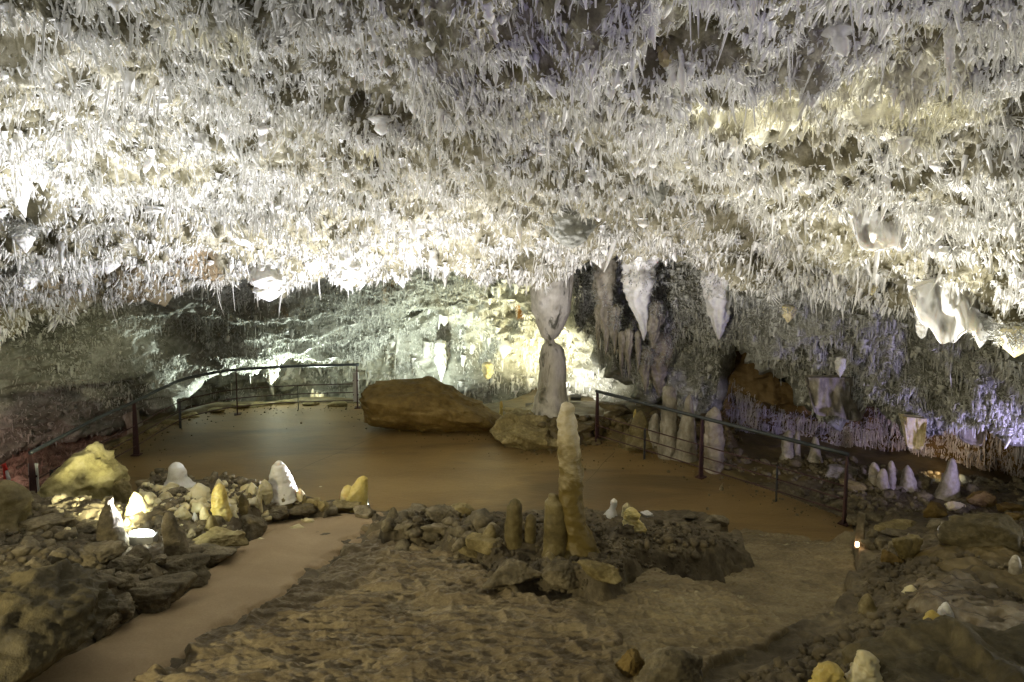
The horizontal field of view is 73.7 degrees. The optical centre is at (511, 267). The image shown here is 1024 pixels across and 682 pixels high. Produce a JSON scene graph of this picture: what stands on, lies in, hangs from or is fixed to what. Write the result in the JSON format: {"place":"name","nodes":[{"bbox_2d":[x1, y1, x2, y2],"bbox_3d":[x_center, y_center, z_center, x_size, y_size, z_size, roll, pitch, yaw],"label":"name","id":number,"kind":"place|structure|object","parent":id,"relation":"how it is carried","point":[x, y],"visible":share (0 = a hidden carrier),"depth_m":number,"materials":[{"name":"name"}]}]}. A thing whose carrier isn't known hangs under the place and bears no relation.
{"place":"outdoors","nodes":[
{"label":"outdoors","id":0,"kind":"place"},
{"bbox_2d":[0,421,151,489],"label":"cave floor","id":1,"kind":"structure","parent":0,"point":[50,451],"depth_m":13.20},
{"bbox_2d":[0,422,148,487],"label":"floor crystals","id":2,"kind":"object","parent":1,"relation":"on","point":[59,457],"visible":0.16,"depth_m":13.17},
{"bbox_2d":[31,512,384,681],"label":"path","id":3,"kind":"structure","parent":0,"point":[258,573],"depth_m":6.12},
{"bbox_2d":[93,611,122,641],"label":"rock","id":4,"kind":"object","parent":3,"relation":"on","point":[110,623],"visible":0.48,"depth_m":5.45,"materials":[{"name":"brown stone"}]},
{"bbox_2d":[0,267,487,463],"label":"cave wall","id":5,"kind":"structure","parent":0,"point":[177,344],"depth_m":13.96,"materials":[{"name":"stone"}]},
{"bbox_2d":[0,264,487,457],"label":"wall crystals","id":6,"kind":"object","parent":5,"relation":"attached to","point":[450,287],"depth_m":14.40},
{"bbox_2d":[133,520,623,681],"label":"stone floor","id":7,"kind":"structure","parent":0,"point":[341,619],"depth_m":5.38,"materials":[{"name":"stone"}]},
{"bbox_2d":[105,403,853,541],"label":"platform floor","id":8,"kind":"structure","parent":0,"point":[405,470],"depth_m":11.61,"materials":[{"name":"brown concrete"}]},
{"bbox_2d":[28,363,360,492],"bbox_3d":[-5.933,2.788,12.872,2.183,1.002,6.564,3,6,32],"label":"railing","id":9,"kind":"object","parent":8,"relation":"on","point":[33,474],"visible":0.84,"depth_m":13.29,"materials":[{"name":"metal"}]},
{"bbox_2d":[359,376,501,432],"bbox_3d":[-1.480,2.791,13.529,3.030,1.224,1.356,0,5,0],"label":"brown boulder","id":10,"kind":"object","parent":8,"relation":"on","point":[425,404],"visible":0.88,"depth_m":13.11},
{"bbox_2d":[107,403,855,536],"bbox_3d":[-1.320,3.362,11.957,12.235,0.083,7.019,0,5,0],"label":"grit","id":11,"kind":"object","parent":8,"relation":"on","point":[721,489],"visible":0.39,"depth_m":12.09,"materials":[{"name":"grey stone"}]},
{"bbox_2d":[489,408,557,450],"bbox_3d":[0.454,3.194,13.018,1.786,0.848,1.614,0,5,0],"label":"boulder","id":12,"kind":"object","parent":8,"relation":"on","point":[517,428],"visible":0.65,"depth_m":12.59,"materials":[{"name":"beige stone"}]},
{"bbox_2d":[529,276,569,417],"bbox_3d":[0.726,1.587,13.367,1.730,3.696,1.287,0,5,0],"label":"rock column","id":13,"kind":"object","parent":8,"relation":"on","point":[550,312],"visible":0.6,"depth_m":13.22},
{"bbox_2d":[595,389,848,526],"bbox_3d":[3.117,2.926,11.120,0.150,1.032,4.592,-5,7,-43],"label":"railing","id":14,"kind":"object","parent":8,"relation":"on","point":[701,476],"visible":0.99,"depth_m":10.83,"materials":[{"name":"metal"}]},
{"bbox_2d":[177,278,816,482],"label":"cave wall","id":15,"kind":"structure","parent":0,"point":[450,377],"depth_m":16.88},
{"bbox_2d":[181,278,661,408],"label":"wall crystals","id":16,"kind":"object","parent":15,"relation":"attached to","point":[504,347],"depth_m":16.67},
{"bbox_2d":[434,339,446,381],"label":"grey stalactite","id":17,"kind":"object","parent":15,"relation":"hanging from","point":[440,358],"visible":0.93,"depth_m":16.35},
{"bbox_2d":[0,0,1023,338],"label":"cave ceiling","id":18,"kind":"structure","parent":0,"point":[576,20],"depth_m":6.47,"materials":[{"name":"white stone"}]},
{"bbox_2d":[6,169,35,216],"bbox_3d":[-5.386,-0.961,7.543,0.408,0.812,0.386,0,5,0],"label":"white stalactite","id":19,"kind":"object","parent":18,"relation":"hanging from","point":[22,201],"visible":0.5,"depth_m":7.50},
{"bbox_2d":[13,222,37,252],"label":"white stalactite","id":20,"kind":"object","parent":18,"relation":"hanging from","point":[23,243],"visible":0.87,"depth_m":8.62},
{"bbox_2d":[17,262,37,289],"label":"stalactite","id":21,"kind":"object","parent":18,"relation":"hanging from","point":[30,284],"visible":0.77,"depth_m":9.79},
{"bbox_2d":[248,258,286,300],"bbox_3d":[-4.027,0.138,11.183,0.620,0.843,0.734,0,5,0],"label":"stalactite","id":22,"kind":"object","parent":18,"relation":"hanging from","point":[268,284],"visible":0.73,"depth_m":10.98},
{"bbox_2d":[330,252,362,288],"bbox_3d":[-2.694,-0.041,11.245,0.552,0.784,0.526,-3,6,-32],"label":"white blob","id":23,"kind":"object","parent":18,"relation":"hanging from","point":[353,271],"visible":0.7,"depth_m":11.09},
{"bbox_2d":[0,0,1023,341],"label":"ceiling crystals","id":24,"kind":"object","parent":18,"relation":"attached to","point":[106,52],"visible":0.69,"depth_m":6.31,"materials":[{"name":"stone"}]},
{"bbox_2d":[0,0,1023,349],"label":"ceiling knobs","id":25,"kind":"object","parent":18,"relation":"hanging from","point":[838,34],"visible":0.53,"depth_m":6.27,"materials":[{"name":"stone"}]},
{"bbox_2d":[0,0,1023,333],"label":"crystal tufts","id":26,"kind":"object","parent":18,"relation":"attached to","point":[820,6],"visible":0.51,"depth_m":6.11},
{"bbox_2d":[5,37,1023,376],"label":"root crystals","id":27,"kind":"object","parent":18,"relation":"attached to","point":[997,333],"visible":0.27,"depth_m":9.74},
{"bbox_2d":[638,348,652,393],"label":"grey stalactite","id":28,"kind":"object","parent":27,"relation":"hanging from","point":[644,372],"visible":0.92,"depth_m":13.37},
{"bbox_2d":[996,326,1023,357],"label":"cream stalactite","id":29,"kind":"object","parent":27,"relation":"hanging from","point":[1018,352],"visible":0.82,"depth_m":7.14},
{"bbox_2d":[545,205,596,247],"bbox_3d":[0.823,-0.671,9.570,0.749,0.792,0.698,0,5,0],"label":"grey stalactite","id":30,"kind":"object","parent":18,"relation":"hanging from","point":[571,231],"visible":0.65,"depth_m":9.34},
{"bbox_2d":[624,328,633,378],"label":"grey stalactite","id":31,"kind":"object","parent":18,"relation":"hanging from","point":[628,333],"visible":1,"depth_m":13.28},
{"bbox_2d":[621,258,660,340],"bbox_3d":[2.470,0.412,13.049,0.788,1.990,0.719,4,7,42],"label":"white stalactite","id":32,"kind":"object","parent":18,"relation":"hanging from","point":[638,301],"visible":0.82,"depth_m":12.83},
{"bbox_2d":[642,182,667,208],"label":"grey stalactite","id":33,"kind":"object","parent":18,"relation":"hanging from","point":[661,193],"visible":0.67,"depth_m":8.44},
{"bbox_2d":[846,208,910,251],"bbox_3d":[3.893,-0.398,7.253,0.674,0.472,0.512,0,5,0],"label":"drapery","id":34,"kind":"object","parent":18,"relation":"hanging from","point":[868,238],"visible":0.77,"depth_m":7.25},
{"bbox_2d":[943,28,957,94],"bbox_3d":[2.880,-1.362,4.504,0.086,0.449,0.092,0,5,0],"label":"white stalactite","id":35,"kind":"object","parent":18,"relation":"hanging from","point":[949,41],"visible":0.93,"depth_m":4.49},
{"bbox_2d":[908,276,1006,343],"bbox_3d":[4.976,0.475,7.672,1.055,0.836,0.859,1,5,15],"label":"drapery","id":36,"kind":"object","parent":18,"relation":"hanging from","point":[956,320],"visible":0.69,"depth_m":7.69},
{"bbox_2d":[0,470,1023,681],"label":"ground","id":37,"kind":"structure","parent":0,"point":[718,562],"depth_m":7.08,"materials":[{"name":"stone"}]},
{"bbox_2d":[0,479,32,532],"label":"rock","id":38,"kind":"object","parent":37,"relation":"on","point":[16,498],"visible":0.96,"depth_m":7.33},
{"bbox_2d":[18,512,76,533],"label":"rock","id":39,"kind":"object","parent":37,"relation":"on","point":[33,524],"visible":0.85,"depth_m":7.34,"materials":[{"name":"brown stone"}]},
{"bbox_2d":[0,559,117,681],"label":"boulder","id":40,"kind":"object","parent":37,"relation":"on","point":[52,614],"visible":0.96,"depth_m":4.64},
{"bbox_2d":[47,546,83,563],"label":"rock","id":41,"kind":"object","parent":37,"relation":"on","point":[62,553],"visible":0.59,"depth_m":6.09,"materials":[{"name":"brown stone"}]},
{"bbox_2d":[37,441,130,499],"bbox_3d":[-6.151,3.040,9.590,1.208,1.055,1.195,0,5,0],"label":"yellow boulder","id":42,"kind":"object","parent":37,"relation":"on","point":[96,470],"visible":0.59,"depth_m":9.43,"materials":[{"name":"stone"}]},
{"bbox_2d":[74,540,128,567],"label":"rock","id":43,"kind":"object","parent":37,"relation":"on","point":[94,554],"visible":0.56,"depth_m":6.24,"materials":[{"name":"brown stone"}]},
{"bbox_2d":[89,569,126,588],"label":"rock","id":44,"kind":"object","parent":37,"relation":"on","point":[113,581],"visible":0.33,"depth_m":5.56,"materials":[{"name":"brown stone"}]},
{"bbox_2d":[96,496,129,547],"bbox_3d":[-4.101,2.646,6.999,0.335,0.614,0.320,0,5,0],"label":"brown stalagmite","id":45,"kind":"object","parent":37,"relation":"on","point":[110,526],"visible":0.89,"depth_m":6.93,"materials":[{"name":"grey stone"}]},
{"bbox_2d":[111,478,132,503],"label":"rock","id":46,"kind":"object","parent":37,"relation":"on","point":[122,491],"visible":0.65,"depth_m":9.47,"materials":[{"name":"beige stone"}]},
{"bbox_2d":[106,554,143,573],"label":"rock","id":47,"kind":"object","parent":37,"relation":"on","point":[128,563],"visible":0.64,"depth_m":6.16,"materials":[{"name":"brown stone"}]},
{"bbox_2d":[115,592,134,623],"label":"rock","id":48,"kind":"object","parent":37,"relation":"on","point":[126,607],"visible":0.43,"depth_m":5.61,"materials":[{"name":"brown stone"}]},
{"bbox_2d":[124,492,146,516],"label":"cream stalagmite","id":49,"kind":"object","parent":37,"relation":"on","point":[136,503],"visible":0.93,"depth_m":7.85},
{"bbox_2d":[126,544,151,567],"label":"rock","id":50,"kind":"object","parent":37,"relation":"on","point":[141,551],"visible":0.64,"depth_m":6.52,"materials":[{"name":"stone"}]},
{"bbox_2d":[128,529,157,545],"bbox_3d":[-3.875,2.822,7.158,0.270,0.157,0.110,0,5,0],"label":"floodlight","id":51,"kind":"object","parent":37,"relation":"on","point":[142,536],"visible":0.99,"depth_m":7.12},
{"bbox_2d":[127,571,196,614],"bbox_3d":[-3.172,2.913,5.979,0.766,0.290,0.338,-2,5,-24],"label":"rock","id":52,"kind":"object","parent":37,"relation":"on","point":[159,594],"visible":0.59,"depth_m":5.96,"materials":[{"name":"grey stone"}]},
{"bbox_2d":[161,512,190,555],"bbox_3d":[-3.330,2.650,6.766,0.274,0.471,0.245,0,5,0],"label":"brown stalagmite","id":53,"kind":"object","parent":37,"relation":"on","point":[174,539],"visible":0.98,"depth_m":6.70,"materials":[{"name":"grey stone"}]},
{"bbox_2d":[163,462,195,487],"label":"white stalagmite","id":54,"kind":"object","parent":37,"relation":"on","point":[177,472],"visible":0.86,"depth_m":9.17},
{"bbox_2d":[160,552,210,587],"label":"rock","id":55,"kind":"object","parent":37,"relation":"on","point":[196,562],"visible":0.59,"depth_m":6.51,"materials":[{"name":"brown stone"}]},
{"bbox_2d":[0,468,379,655],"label":"rubble","id":56,"kind":"object","parent":37,"relation":"on","point":[72,533],"visible":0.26,"depth_m":7.64,"materials":[{"name":"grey stone"}]},
{"bbox_2d":[199,543,237,566],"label":"rock","id":57,"kind":"object","parent":37,"relation":"on","point":[217,553],"visible":0.51,"depth_m":7.09,"materials":[{"name":"brown stone"}]},
{"bbox_2d":[192,526,248,545],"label":"rock","id":58,"kind":"object","parent":37,"relation":"on","point":[221,536],"visible":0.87,"depth_m":7.42,"materials":[{"name":"beige stone"}]},
{"bbox_2d":[210,483,231,521],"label":"yellow stalagmite","id":59,"kind":"object","parent":37,"relation":"on","point":[220,506],"visible":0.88,"depth_m":7.93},
{"bbox_2d":[139,480,314,538],"bbox_3d":[-3.843,3.016,8.521,2.391,0.670,1.573,2,6,26],"label":"rubble","id":60,"kind":"object","parent":37,"relation":"on","point":[198,504],"visible":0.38,"depth_m":8.48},
{"bbox_2d":[240,514,267,540],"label":"rock","id":61,"kind":"object","parent":37,"relation":"on","point":[254,527],"visible":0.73,"depth_m":8.09,"materials":[{"name":"brown stone"}]},
{"bbox_2d":[268,460,297,504],"bbox_3d":[-2.990,2.768,8.921,0.418,0.523,0.397,3,6,27],"label":"white stalagmite","id":62,"kind":"object","parent":37,"relation":"on","point":[281,481],"visible":0.92,"depth_m":8.80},
{"bbox_2d":[288,503,316,515],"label":"rock","id":63,"kind":"object","parent":37,"relation":"on","point":[306,509],"visible":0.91,"depth_m":8.80,"materials":[{"name":"brown stone"}]},
{"bbox_2d":[346,475,367,512],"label":"yellow stalagmite","id":64,"kind":"object","parent":37,"relation":"on","point":[359,491],"visible":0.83,"depth_m":9.34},
{"bbox_2d":[381,503,503,576],"bbox_3d":[-0.790,3.061,7.565,1.406,0.755,1.984,0,5,0],"label":"rubble","id":65,"kind":"object","parent":37,"relation":"on","point":[481,520],"visible":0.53,"depth_m":7.51,"materials":[{"name":"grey stone"}]},
{"bbox_2d":[425,504,459,522],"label":"rock","id":66,"kind":"object","parent":37,"relation":"on","point":[438,513],"visible":0.88,"depth_m":7.92,"materials":[{"name":"brown stone"}]},
{"bbox_2d":[465,532,499,554],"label":"rock","id":67,"kind":"object","parent":37,"relation":"on","point":[477,542],"visible":0.95,"depth_m":7.08,"materials":[{"name":"beige stone"}]},
{"bbox_2d":[482,558,541,588],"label":"rock","id":68,"kind":"object","parent":37,"relation":"on","point":[510,571],"visible":1,"depth_m":6.32,"materials":[{"name":"grey stone"}]},
{"bbox_2d":[504,498,523,549],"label":"brown stalagmite","id":69,"kind":"object","parent":37,"relation":"on","point":[513,534],"visible":0.98,"depth_m":7.03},
{"bbox_2d":[524,513,536,543],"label":"brown stalagmite","id":70,"kind":"object","parent":37,"relation":"on","point":[530,529],"visible":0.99,"depth_m":7.08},
{"bbox_2d":[541,493,567,557],"bbox_3d":[0.454,2.583,6.845,0.324,0.661,0.288,0,5,0],"label":"brown stalagmite","id":71,"kind":"object","parent":37,"relation":"on","point":[555,540],"visible":0.81,"depth_m":6.75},
{"bbox_2d":[540,558,579,589],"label":"rock","id":72,"kind":"object","parent":37,"relation":"on","point":[556,572],"visible":0.91,"depth_m":6.31,"materials":[{"name":"brown stone"}]},
{"bbox_2d":[394,504,739,596],"bbox_3d":[0.398,3.061,7.491,4.027,0.798,2.272,2,5,17],"label":"rubble","id":73,"kind":"object","parent":37,"relation":"on","point":[668,538],"visible":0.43,"depth_m":7.25,"materials":[{"name":"stone"}]},
{"bbox_2d":[556,401,600,559],"bbox_3d":[0.671,2.103,6.784,0.467,1.570,0.361,0,5,0],"label":"tall stalagmite","id":74,"kind":"object","parent":37,"relation":"on","point":[581,542],"visible":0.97,"depth_m":6.71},
{"bbox_2d":[577,559,622,584],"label":"rock","id":75,"kind":"object","parent":37,"relation":"on","point":[602,572],"visible":1,"depth_m":6.14,"materials":[{"name":"beige stone"}]},
{"bbox_2d":[622,507,646,533],"bbox_3d":[1.349,2.793,7.528,0.286,0.309,0.220,0,5,0],"label":"yellow nodule","id":76,"kind":"object","parent":37,"relation":"on","point":[632,515],"visible":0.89,"depth_m":7.47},
{"bbox_2d":[634,646,702,681],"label":"rock","id":77,"kind":"object","parent":37,"relation":"on","point":[670,664],"visible":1,"depth_m":4.63,"materials":[{"name":"grey stone"}]},
{"bbox_2d":[550,567,789,681],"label":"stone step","id":78,"kind":"object","parent":37,"relation":"on","point":[712,626],"visible":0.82,"depth_m":5.72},
{"bbox_2d":[615,648,644,677],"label":"rock","id":79,"kind":"object","parent":78,"relation":"on","point":[630,663],"visible":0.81,"depth_m":4.82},
{"bbox_2d":[697,559,845,625],"bbox_3d":[2.302,3.336,6.864,2.019,0.607,2.360,5,7,43],"label":"stone step","id":80,"kind":"object","parent":37,"relation":"on","point":[787,595],"visible":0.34,"depth_m":6.87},
{"bbox_2d":[808,661,845,681],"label":"stalagmite","id":81,"kind":"object","parent":37,"relation":"on","point":[827,671],"visible":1,"depth_m":4.16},
{"bbox_2d":[654,437,1023,521],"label":"rubble","id":82,"kind":"object","parent":37,"relation":"on","point":[924,497],"visible":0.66,"depth_m":10.58,"materials":[{"name":"grey stone"}]},
{"bbox_2d":[854,511,865,548],"bbox_3d":[4.019,3.030,7.870,0.086,0.390,0.262,4,6,35],"label":"lamp shield","id":83,"kind":"object","parent":37,"relation":"on","point":[860,529],"visible":0.96,"depth_m":7.87,"materials":[{"name":"brown metal"}]},
{"bbox_2d":[844,650,882,681],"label":"stalagmite","id":84,"kind":"object","parent":37,"relation":"on","point":[865,666],"visible":1,"depth_m":4.14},
{"bbox_2d":[857,593,876,614],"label":"brown stalagmite","id":85,"kind":"object","parent":37,"relation":"on","point":[866,603],"visible":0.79,"depth_m":5.74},
{"bbox_2d":[716,511,1023,681],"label":"rubble","id":86,"kind":"object","parent":37,"relation":"on","point":[843,637],"visible":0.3,"depth_m":5.42,"materials":[{"name":"stone"}]},
{"bbox_2d":[892,533,922,559],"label":"rock","id":87,"kind":"object","parent":37,"relation":"on","point":[908,545],"visible":0.94,"depth_m":6.84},
{"bbox_2d":[899,465,916,491],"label":"grey stalagmite","id":88,"kind":"object","parent":37,"relation":"on","point":[908,482],"visible":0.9,"depth_m":10.59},
{"bbox_2d":[833,615,1023,681],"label":"boulder","id":89,"kind":"object","parent":37,"relation":"on","point":[944,648],"visible":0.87,"depth_m":4.38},
{"bbox_2d":[922,501,947,517],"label":"rock","id":90,"kind":"object","parent":37,"relation":"on","point":[933,509],"visible":0.93,"depth_m":9.07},
{"bbox_2d":[932,458,960,500],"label":"stalagmite","id":91,"kind":"object","parent":37,"relation":"on","point":[948,489],"visible":0.95,"depth_m":10.22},
{"bbox_2d":[914,526,1023,598],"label":"wet floor","id":92,"kind":"structure","parent":37,"relation":"on","point":[1004,578],"depth_m":6.35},
{"bbox_2d":[936,512,1023,552],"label":"rock","id":93,"kind":"object","parent":37,"relation":"on","point":[966,530],"visible":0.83,"depth_m":6.78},
{"bbox_2d":[966,490,997,507],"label":"rock","id":94,"kind":"object","parent":37,"relation":"on","point":[982,498],"visible":0.95,"depth_m":9.84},
{"bbox_2d":[103,388,1023,483],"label":"ground","id":95,"kind":"structure","parent":0,"point":[752,445],"depth_m":12.43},
{"bbox_2d":[526,410,741,462],"bbox_3d":[2.096,3.293,12.518,4.552,0.954,1.852,0,5,0],"label":"rubble","id":96,"kind":"object","parent":95,"relation":"on","point":[615,415],"visible":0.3,"depth_m":12.87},
{"bbox_2d":[625,410,652,448],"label":"grey stalagmite","id":97,"kind":"object","parent":95,"relation":"on","point":[640,419],"visible":0.77,"depth_m":12.35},
{"bbox_2d":[648,413,659,447],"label":"grey stalagmite","id":98,"kind":"object","parent":95,"relation":"on","point":[654,423],"visible":0.88,"depth_m":12.26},
{"bbox_2d":[657,385,676,459],"bbox_3d":[2.753,2.754,12.110,0.389,1.331,0.409,0,5,0],"label":"pillar stalagmite","id":99,"kind":"object","parent":95,"relation":"on","point":[668,424],"visible":0.9,"depth_m":11.99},
{"bbox_2d":[671,394,697,462],"bbox_3d":[3.052,2.775,11.985,0.542,1.162,0.483,0,5,0],"label":"grey stalagmite","id":100,"kind":"object","parent":95,"relation":"on","point":[686,431],"visible":0.87,"depth_m":11.84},
{"bbox_2d":[703,407,724,473],"bbox_3d":[3.386,2.892,11.442,0.377,1.143,0.368,0,5,0],"label":"white stalagmite","id":101,"kind":"object","parent":95,"relation":"on","point":[714,436],"visible":0.87,"depth_m":11.31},
{"bbox_2d":[779,430,793,459],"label":"grey stalagmite","id":102,"kind":"object","parent":95,"relation":"on","point":[787,450],"visible":0.73,"depth_m":11.77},
{"bbox_2d":[825,464,857,479],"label":"rock","id":103,"kind":"object","parent":95,"relation":"on","point":[837,470],"visible":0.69,"depth_m":11.02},
{"bbox_2d":[564,255,1023,446],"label":"cave wall","id":104,"kind":"structure","parent":0,"point":[726,362],"depth_m":12.09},
{"bbox_2d":[592,257,617,355],"bbox_3d":[1.825,0.643,13.502,0.500,2.239,0.547,0,5,0],"label":"grey stalactite","id":105,"kind":"object","parent":104,"relation":"hanging from","point":[610,281],"visible":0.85,"depth_m":13.31},
{"bbox_2d":[608,304,621,353],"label":"grey stalactite","id":106,"kind":"object","parent":105,"relation":"hanging from","point":[614,335],"visible":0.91,"depth_m":13.38},
{"bbox_2d":[647,300,663,347],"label":"lilac stalactite","id":107,"kind":"object","parent":104,"relation":"hanging from","point":[653,327],"visible":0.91,"depth_m":13.02},
{"bbox_2d":[648,332,673,396],"bbox_3d":[2.924,1.939,13.637,0.551,1.297,0.577,0,5,0],"label":"lilac stalactite","id":108,"kind":"object","parent":104,"relation":"hanging from","point":[658,372],"visible":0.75,"depth_m":13.45},
{"bbox_2d":[700,270,732,339],"bbox_3d":[3.825,0.458,12.612,0.735,1.729,0.689,0,5,0],"label":"white stalactite","id":109,"kind":"object","parent":104,"relation":"hanging from","point":[718,310],"visible":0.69,"depth_m":12.44},
{"bbox_2d":[571,256,1023,448],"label":"wall crystals","id":110,"kind":"object","parent":104,"relation":"attached to","point":[1000,368],"depth_m":10.71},
{"bbox_2d":[804,375,864,420],"bbox_3d":[5.404,2.136,11.130,1.145,0.705,0.613,0,5,0],"label":"drapery","id":111,"kind":"object","parent":104,"relation":"hanging from","point":[830,395],"visible":0.77,"depth_m":11.13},
{"bbox_2d":[898,414,926,449],"bbox_3d":[6.016,2.462,10.249,0.418,0.507,0.315,0,5,0],"label":"drapery","id":112,"kind":"object","parent":104,"relation":"attached to","point":[914,427],"visible":1,"depth_m":10.21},
{"bbox_2d":[954,428,984,445],"bbox_3d":[6.869,2.498,10.270,0.420,0.396,0.403,0,5,0],"label":"drapery","id":113,"kind":"object","parent":104,"relation":"hanging from","point":[970,439],"visible":0.45,"depth_m":10.30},
{"bbox_2d":[721,350,1023,477],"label":"cave wall","id":114,"kind":"structure","parent":0,"point":[768,389],"depth_m":12.98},
{"bbox_2d":[721,371,1023,477],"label":"wall crystals","id":115,"kind":"object","parent":114,"relation":"attached to","point":[1016,453],"depth_m":12.52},
{"bbox_2d":[886,571,1023,630],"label":"rock","id":116,"kind":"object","parent":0,"point":[935,594],"depth_m":5.38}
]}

